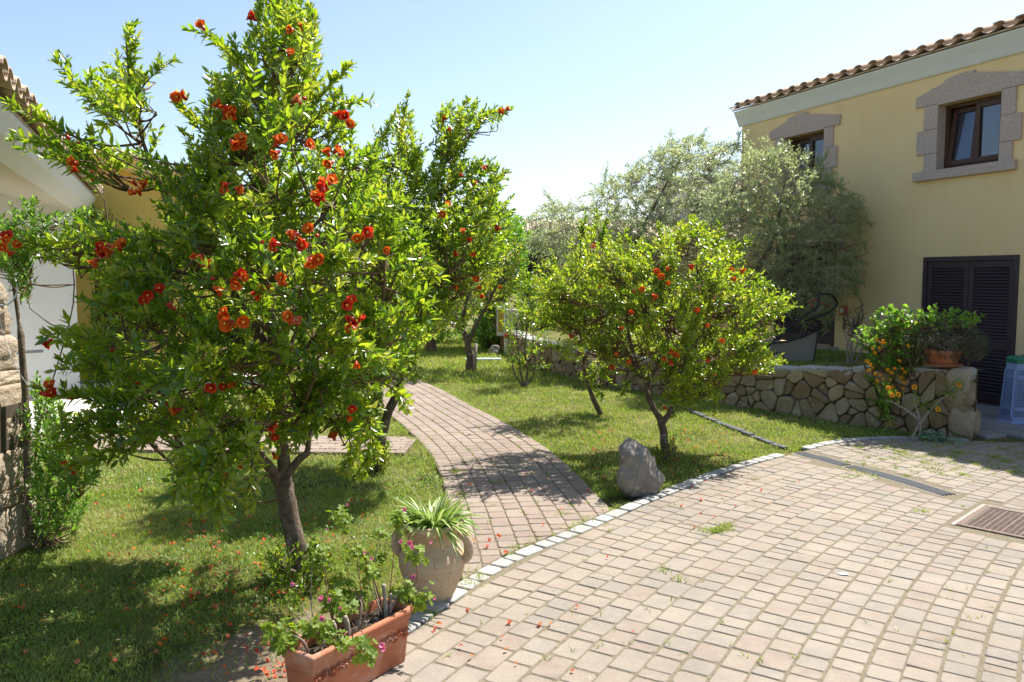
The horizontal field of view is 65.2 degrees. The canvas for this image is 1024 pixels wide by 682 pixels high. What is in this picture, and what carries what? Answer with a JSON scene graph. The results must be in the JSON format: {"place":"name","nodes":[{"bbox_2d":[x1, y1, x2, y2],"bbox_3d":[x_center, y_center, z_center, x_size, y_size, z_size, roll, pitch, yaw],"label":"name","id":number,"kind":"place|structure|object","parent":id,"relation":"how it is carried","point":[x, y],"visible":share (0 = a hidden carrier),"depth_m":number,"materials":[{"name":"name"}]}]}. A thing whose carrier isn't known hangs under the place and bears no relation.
{"place":"outdoors","nodes":[
{"label":"outdoors","id":0,"kind":"place"},
{"bbox_2d":[31,432,414,455],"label":"side path","id":1,"kind":"structure","parent":0,"point":[332,445],"depth_m":8.07,"materials":[{"name":"beige stone"}]},
{"bbox_2d":[300,358,615,595],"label":"garden path","id":2,"kind":"structure","parent":0,"point":[515,517],"depth_m":6.88,"materials":[{"name":"beige stone"}]},
{"bbox_2d":[0,279,1023,681],"bbox_3d":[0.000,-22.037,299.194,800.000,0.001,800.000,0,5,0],"label":"ground","id":3,"kind":"structure","parent":0,"point":[236,649],"depth_m":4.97,"materials":[{"name":"plant"}]},
{"bbox_2d":[0,282,45,560],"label":"stone pillar","id":4,"kind":"structure","parent":3,"relation":"on","point":[13,539],"depth_m":5.04,"materials":[{"name":"beige stone"}]},
{"bbox_2d":[11,278,33,539],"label":"climbing stem","id":5,"kind":"object","parent":4,"relation":"attached to","point":[25,398],"visible":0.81,"depth_m":5.02,"materials":[{"name":"brown plant"}]},
{"bbox_2d":[0,194,95,548],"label":"pillar vine","id":6,"kind":"object","parent":3,"relation":"on","point":[21,265],"visible":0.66,"depth_m":4.76,"materials":[{"name":"green plant"}]},
{"bbox_2d":[0,278,59,440],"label":"cable","id":7,"kind":"object","parent":6,"relation":"attached to","point":[12,300],"visible":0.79,"depth_m":4.71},
{"bbox_2d":[0,55,103,398],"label":"white house","id":8,"kind":"structure","parent":3,"relation":"on","point":[28,175],"depth_m":10.93,"materials":[{"name":"painted plaster"},{"name":"terracotta roof tile"}]},
{"bbox_2d":[16,350,42,353],"bbox_3d":[-6.855,0.149,11.273,0.170,0.040,0.400,5,6,45],"label":"shelf","id":9,"kind":"object","parent":8,"relation":"attached to","point":[34,351],"visible":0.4,"depth_m":11.28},
{"bbox_2d":[15,370,104,553],"bbox_3d":[-2.846,0.784,5.064,0.494,1.219,1.015,-4,6,-40],"label":"pillar vine","id":10,"kind":"object","parent":3,"relation":"on","point":[64,489],"visible":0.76,"depth_m":4.91,"materials":[{"name":"green plant"}]},
{"bbox_2d":[29,398,157,431],"bbox_3d":[-6.550,0.904,10.289,3.900,0.024,3.130,0,5,0],"label":"concrete apron","id":11,"kind":"object","parent":3,"relation":"on","point":[79,405],"depth_m":10.60,"materials":[{"name":"grey concrete"}]},
{"bbox_2d":[64,138,257,392],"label":"yellow house","id":12,"kind":"structure","parent":3,"relation":"on","point":[122,204],"depth_m":12.34,"materials":[{"name":"paint"}]},
{"bbox_2d":[94,248,149,375],"bbox_3d":[-6.093,-0.366,12.513,0.736,2.148,0.120,-2,5,-23],"label":"door","id":13,"kind":"structure","parent":12,"relation":"in","point":[95,286],"depth_m":12.45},
{"bbox_2d":[0,455,442,681],"bbox_3d":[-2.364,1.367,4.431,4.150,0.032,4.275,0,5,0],"label":"grass","id":14,"kind":"structure","parent":3,"relation":"on","point":[73,559],"depth_m":4.65,"materials":[{"name":"green plant"}]},
{"bbox_2d":[12,496,433,675],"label":"petal crumbs","id":15,"kind":"object","parent":3,"relation":"on","point":[220,589],"visible":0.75,"depth_m":4.40,"materials":[{"name":"red plant"}]},
{"bbox_2d":[0,0,449,579],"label":"pomegranate tree","id":16,"kind":"object","parent":3,"relation":"on","point":[260,218],"visible":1,"depth_m":3.96,"materials":[{"name":"green plant"}]},
{"bbox_2d":[227,258,339,372],"bbox_3d":[-4.934,-0.531,14.798,4.377,2.818,1.971,0,5,0],"label":"garden hedge","id":17,"kind":"object","parent":3,"relation":"on","point":[322,356],"visible":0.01,"depth_m":14.51,"materials":[{"name":"green plant"}]},
{"bbox_2d":[257,533,331,592],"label":"trunk shoots","id":18,"kind":"object","parent":3,"relation":"on","point":[277,567],"visible":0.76,"depth_m":4.42,"materials":[{"name":"green plant"}]},
{"bbox_2d":[310,437,416,453],"bbox_3d":[-4.788,1.043,8.402,7.554,0.001,0.867,0,5,4],"label":"side path bed","id":19,"kind":"object","parent":3,"relation":"on","point":[387,440],"visible":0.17,"depth_m":8.19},
{"bbox_2d":[356,434,394,475],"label":"trunk shoots","id":20,"kind":"object","parent":3,"relation":"on","point":[383,457],"visible":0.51,"depth_m":7.02,"materials":[{"name":"green plant"}]},
{"bbox_2d":[233,328,582,382],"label":"grass","id":21,"kind":"structure","parent":3,"relation":"on","point":[475,375],"depth_m":15.06,"materials":[{"name":"green plant"}]},
{"bbox_2d":[315,88,516,471],"bbox_3d":[-0.889,-0.507,7.021,1.877,3.352,1.888,0,5,0],"label":"pomegranate tree","id":22,"kind":"object","parent":3,"relation":"on","point":[466,223],"visible":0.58,"depth_m":6.66,"materials":[{"name":"green plant"}]},
{"bbox_2d":[333,270,506,341],"bbox_3d":[-2.514,-0.997,21.437,5.014,2.724,2.552,0,5,0],"label":"garden hedge","id":23,"kind":"object","parent":3,"relation":"on","point":[443,335],"visible":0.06,"depth_m":21.11,"materials":[{"name":"green plant"}]},
{"bbox_2d":[372,223,473,351],"bbox_3d":[-2.091,-1.272,18.514,2.794,3.105,3.003,0,5,0],"label":"pomegranate tree","id":24,"kind":"object","parent":3,"relation":"on","point":[430,344],"depth_m":18.56,"materials":[{"name":"green plant"}]},
{"bbox_2d":[421,210,526,370],"bbox_3d":[-0.940,-1.009,14.748,2.457,3.141,2.454,0,5,0],"label":"pomegranate tree","id":25,"kind":"object","parent":3,"relation":"on","point":[466,308],"visible":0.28,"depth_m":14.68,"materials":[{"name":"green plant"}]},
{"bbox_2d":[473,343,476,370],"bbox_3d":[-0.666,0.297,14.571,0.072,0.504,0.053,0,5,0],"label":"stake","id":26,"kind":"object","parent":3,"relation":"on","point":[475,356],"visible":0.96,"depth_m":14.55,"materials":[{"name":"grey wood"}]},
{"bbox_2d":[465,358,500,360],"bbox_3d":[-0.602,0.385,16.683,0.750,0.050,0.240,0,5,0],"label":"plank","id":27,"kind":"object","parent":3,"relation":"on","point":[482,359],"visible":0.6,"depth_m":16.56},
{"bbox_2d":[469,298,500,349],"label":"garden hedge","id":28,"kind":"object","parent":3,"relation":"on","point":[487,338],"visible":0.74,"depth_m":19.00,"materials":[{"name":"green plant"}]},
{"bbox_2d":[488,345,499,354],"bbox_3d":[-0.401,0.205,18.046,0.292,0.248,0.341,0,5,0],"label":"boulder","id":29,"kind":"object","parent":3,"relation":"on","point":[495,349],"visible":0.8,"depth_m":17.94,"materials":[{"name":"stone"}]},
{"bbox_2d":[472,208,536,329],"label":"evergreen bush","id":30,"kind":"object","parent":3,"relation":"on","point":[518,231],"visible":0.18,"depth_m":18.94,"materials":[{"name":"green plant"}]},
{"bbox_2d":[504,334,508,352],"bbox_3d":[-0.117,0.060,17.961,0.126,0.430,0.124,0,5,0],"label":"canister","id":31,"kind":"object","parent":3,"relation":"on","point":[505,343],"visible":0.61,"depth_m":17.91,"materials":[{"name":"ceramic"}]},
{"bbox_2d":[495,289,552,386],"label":"shrub","id":32,"kind":"object","parent":3,"relation":"on","point":[517,332],"visible":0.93,"depth_m":12.59,"materials":[{"name":"green plant"}]},
{"bbox_2d":[516,221,563,324],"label":"cypress bush","id":33,"kind":"object","parent":3,"relation":"on","point":[533,258],"visible":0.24,"depth_m":21.46,"materials":[{"name":"green plant"}]},
{"bbox_2d":[535,207,648,415],"bbox_3d":[1.010,-0.353,9.877,1.448,2.589,1.434,0,5,0],"label":"pomegranate tree","id":34,"kind":"object","parent":3,"relation":"on","point":[581,359],"visible":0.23,"depth_m":9.90,"materials":[{"name":"green plant"}]},
{"bbox_2d":[378,370,841,573],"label":"edge grass","id":35,"kind":"structure","parent":3,"relation":"on","point":[431,459],"depth_m":7.52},
{"bbox_2d":[522,219,739,331],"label":"tan house","id":36,"kind":"structure","parent":3,"relation":"on","point":[699,285],"depth_m":24.95,"materials":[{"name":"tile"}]},
{"bbox_2d":[664,265,691,322],"bbox_3d":[5.100,-1.333,24.983,1.000,2.100,0.080,0,5,0],"label":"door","id":37,"kind":"structure","parent":36,"relation":"in","point":[677,265],"depth_m":24.90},
{"bbox_2d":[522,126,748,387],"bbox_3d":[2.157,-1.752,15.046,4.938,4.567,3.801,-3,6,-35],"label":"olive tree","id":38,"kind":"object","parent":3,"relation":"on","point":[685,157],"visible":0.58,"depth_m":14.53,"materials":[{"name":"green plant"}]},
{"bbox_2d":[617,438,664,498],"bbox_3d":[1.032,1.036,6.351,0.358,0.532,0.490,1,5,14],"label":"boulder","id":39,"kind":"object","parent":3,"relation":"on","point":[640,475],"visible":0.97,"depth_m":6.18,"materials":[{"name":"stone"}]},
{"bbox_2d":[513,204,802,458],"bbox_3d":[1.380,-0.082,7.580,2.749,2.433,2.094,0,5,0],"label":"pomegranate tree","id":40,"kind":"object","parent":3,"relation":"on","point":[640,310],"visible":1,"depth_m":7.28,"materials":[{"name":"green plant"}]},
{"bbox_2d":[650,434,676,463],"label":"trunk shoots","id":41,"kind":"object","parent":3,"relation":"on","point":[668,452],"visible":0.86,"depth_m":7.51,"materials":[{"name":"green plant"}]},
{"bbox_2d":[408,436,968,634],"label":"kerb","id":42,"kind":"structure","parent":3,"relation":"on","point":[417,620],"depth_m":5.44,"materials":[{"name":"stone"}]},
{"bbox_2d":[391,513,473,602],"bbox_3d":[-0.426,1.159,4.275,0.360,0.419,0.359,-3,5,-34],"label":"amphora","id":43,"kind":"object","parent":42,"relation":"on","point":[443,570],"visible":0.64,"depth_m":4.15,"materials":[{"name":"ceramic"}]},
{"bbox_2d":[377,475,494,556],"bbox_3d":[-0.419,0.903,4.249,0.668,0.390,0.604,0,5,0],"label":"spider plant","id":44,"kind":"object","parent":43,"relation":"in","point":[433,516],"visible":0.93,"depth_m":4.20,"materials":[{"name":"green plant"}]},
{"bbox_2d":[647,178,740,223],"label":"white building","id":45,"kind":"structure","parent":3,"relation":"on","point":[678,195],"depth_m":28.70,"materials":[{"name":"white paint"}]},
{"bbox_2d":[664,400,788,449],"bbox_3d":[2.445,0.962,9.595,0.099,0.042,3.183,-1,5,-11],"label":"runnel","id":46,"kind":"object","parent":3,"relation":"on","point":[745,433],"visible":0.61,"depth_m":8.96,"materials":[{"name":"dark grey stone"}]},
{"bbox_2d":[490,325,980,440],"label":"retaining wall","id":47,"kind":"structure","parent":3,"relation":"on","point":[835,394],"depth_m":9.55,"materials":[{"name":"stone"}]},
{"bbox_2d":[497,306,518,335],"bbox_3d":[-0.095,-0.466,18.486,0.509,0.669,0.370,0,5,0],"label":"utility box","id":48,"kind":"object","parent":47,"relation":"attached to","point":[500,316],"visible":0.54,"depth_m":18.33,"materials":[{"name":"yellow metal"}]},
{"bbox_2d":[875,302,984,377],"bbox_3d":[4.588,-0.005,8.727,1.270,0.843,0.599,0,5,0],"label":"vine bush","id":49,"kind":"object","parent":47,"relation":"on","point":[912,328],"visible":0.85,"depth_m":8.64,"materials":[{"name":"green plant"}]},
{"bbox_2d":[922,348,962,366],"bbox_3d":[4.680,0.178,8.701,0.400,0.176,0.400,0,5,0],"label":"bowl planter","id":50,"kind":"object","parent":47,"relation":"on","point":[943,362],"visible":0.84,"depth_m":8.57,"materials":[{"name":"ceramic"}]},
{"bbox_2d":[910,314,990,367],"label":"potted shrub","id":51,"kind":"object","parent":50,"relation":"in","point":[945,343],"visible":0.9,"depth_m":8.53,"materials":[{"name":"green plant"}]},
{"bbox_2d":[729,14,1023,405],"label":"house","id":52,"kind":"structure","parent":3,"relation":"on","point":[924,143],"depth_m":11.36,"materials":[{"name":"paint"}]},
{"bbox_2d":[768,111,840,198],"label":"window","id":53,"kind":"structure","parent":52,"relation":"in","point":[804,122],"depth_m":13.54,"materials":[{"name":"beige stone"}]},
{"bbox_2d":[773,241,836,345],"bbox_3d":[5.045,-0.825,13.714,0.138,1.723,1.416,-2,5,-23],"label":"door","id":54,"kind":"structure","parent":52,"relation":"in","point":[828,338],"depth_m":13.67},
{"bbox_2d":[839,305,847,315],"bbox_3d":[5.324,-0.490,12.857,0.066,0.160,0.120,-2,5,-23],"label":"alarm box","id":55,"kind":"object","parent":52,"relation":"attached to","point":[841,310],"visible":0.59,"depth_m":12.83,"materials":[{"name":"grey plastic"}]},
{"bbox_2d":[912,70,1023,181],"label":"window","id":56,"kind":"structure","parent":52,"relation":"in","point":[975,137],"depth_m":10.82,"materials":[{"name":"beige stone"}]},
{"bbox_2d":[921,255,1019,405],"bbox_3d":[6.236,-0.160,10.928,0.138,1.988,1.416,-2,5,-23],"label":"door","id":57,"kind":"structure","parent":52,"relation":"in","point":[988,285],"depth_m":10.68,"materials":[{"name":"black wood"}]},
{"bbox_2d":[975,403,1023,439],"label":"patio slabs","id":58,"kind":"structure","parent":3,"relation":"on","point":[992,427],"depth_m":9.13,"materials":[{"name":"grey stone"}]},
{"bbox_2d":[996,354,1023,423],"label":"plastic bin","id":59,"kind":"object","parent":58,"relation":"on","point":[1011,408],"visible":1,"depth_m":9.37,"materials":[{"name":"plastic"}]},
{"bbox_2d":[0,0,1023,278],"label":"sky","id":60,"kind":"structure","parent":0,"point":[589,84],"materials":[{"name":"blue"}]},
{"bbox_2d":[370,438,1023,681],"bbox_3d":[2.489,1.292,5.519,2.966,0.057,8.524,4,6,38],"label":"courtyard paving","id":61,"kind":"structure","parent":0,"point":[999,653],"depth_m":4.36,"materials":[{"name":"beige stone"}]},
{"bbox_2d":[282,597,413,681],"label":"planter trough","id":62,"kind":"object","parent":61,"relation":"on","point":[324,662],"visible":0.61,"depth_m":3.32,"materials":[{"name":"ceramic"}]},
{"bbox_2d":[259,503,435,667],"bbox_3d":[-0.658,0.988,3.369,0.522,0.553,0.811,1,5,17],"label":"geranium","id":63,"kind":"object","parent":62,"relation":"in","point":[282,637],"visible":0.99,"depth_m":3.38,"materials":[{"name":"green plant"}]},
{"bbox_2d":[381,386,1023,661],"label":"joint weeds","id":64,"kind":"object","parent":61,"relation":"on","point":[719,528],"visible":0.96,"depth_m":6.99,"materials":[{"name":"green plant"}]},
{"bbox_2d":[795,452,850,465],"bbox_3d":[2.913,1.109,7.537,0.154,0.015,0.587,-2,5,-24],"label":"drain grate","id":65,"kind":"object","parent":61,"relation":"on","point":[824,459],"visible":1,"depth_m":7.52,"materials":[{"name":"grey metal"}]},
{"bbox_2d":[793,452,958,496],"bbox_3d":[3.131,1.148,7.042,0.220,0.001,1.707,-2,5,-22],"label":"drain edging","id":66,"kind":"object","parent":61,"relation":"on","point":[878,476],"visible":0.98,"depth_m":6.81,"materials":[{"name":"grey concrete"}]},
{"bbox_2d":[845,465,955,495],"bbox_3d":[3.255,1.171,6.757,0.173,0.015,1.039,-2,5,-22],"label":"drain grate","id":67,"kind":"object","parent":61,"relation":"on","point":[931,489],"visible":0.98,"depth_m":6.71,"materials":[{"name":"grey metal"}]},
{"bbox_2d":[873,376,973,435],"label":"marigold plant","id":68,"kind":"object","parent":61,"relation":"on","point":[891,394],"visible":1,"depth_m":8.38,"materials":[{"name":"green plant"}]},
{"bbox_2d":[911,430,962,444],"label":"fleshy plant","id":69,"kind":"object","parent":61,"relation":"on","point":[939,437],"visible":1,"depth_m":8.33,"materials":[{"name":"green plant"}]},
{"bbox_2d":[950,504,1023,538],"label":"drain grate","id":70,"kind":"object","parent":61,"relation":"on","point":[999,520],"visible":0.99,"depth_m":5.59,"materials":[{"name":"metal"}]},
{"bbox_2d":[519,325,982,369],"bbox_3d":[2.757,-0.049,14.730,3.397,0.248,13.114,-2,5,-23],"label":"terrace lawn","id":71,"kind":"structure","parent":0,"point":[554,336],"depth_m":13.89,"materials":[{"name":"plant"}]},
{"bbox_2d":[512,270,688,330],"bbox_3d":[2.294,-0.820,19.492,4.662,1.802,1.998,0,5,0],"label":"garden hedge","id":72,"kind":"object","parent":71,"relation":"on","point":[524,291],"visible":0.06,"depth_m":19.28,"materials":[{"name":"green plant"}]},
{"bbox_2d":[713,293,837,362],"bbox_3d":[3.836,-0.140,11.425,1.818,1.097,0.648,0,5,0],"label":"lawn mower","id":73,"kind":"object","parent":71,"relation":"on","point":[801,348],"visible":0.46,"depth_m":11.20,"materials":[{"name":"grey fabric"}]},
{"bbox_2d":[687,130,874,335],"bbox_3d":[4.123,-1.365,12.177,3.034,3.657,2.003,0,5,0],"label":"olive tree","id":74,"kind":"object","parent":71,"relation":"on","point":[776,226],"visible":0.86,"depth_m":11.87,"materials":[{"name":"green plant"}]},
{"bbox_2d":[842,304,868,362],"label":"dry shrub","id":75,"kind":"object","parent":71,"relation":"on","point":[851,325],"visible":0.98,"depth_m":10.73,"materials":[{"name":"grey plant"}]},
{"bbox_2d":[851,307,930,421],"bbox_3d":[4.296,0.266,9.028,0.960,1.325,0.835,0,5,0],"label":"lantana bush","id":76,"kind":"object","parent":71,"relation":"on","point":[892,357],"visible":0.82,"depth_m":8.88,"materials":[{"name":"green plant"}]}
]}

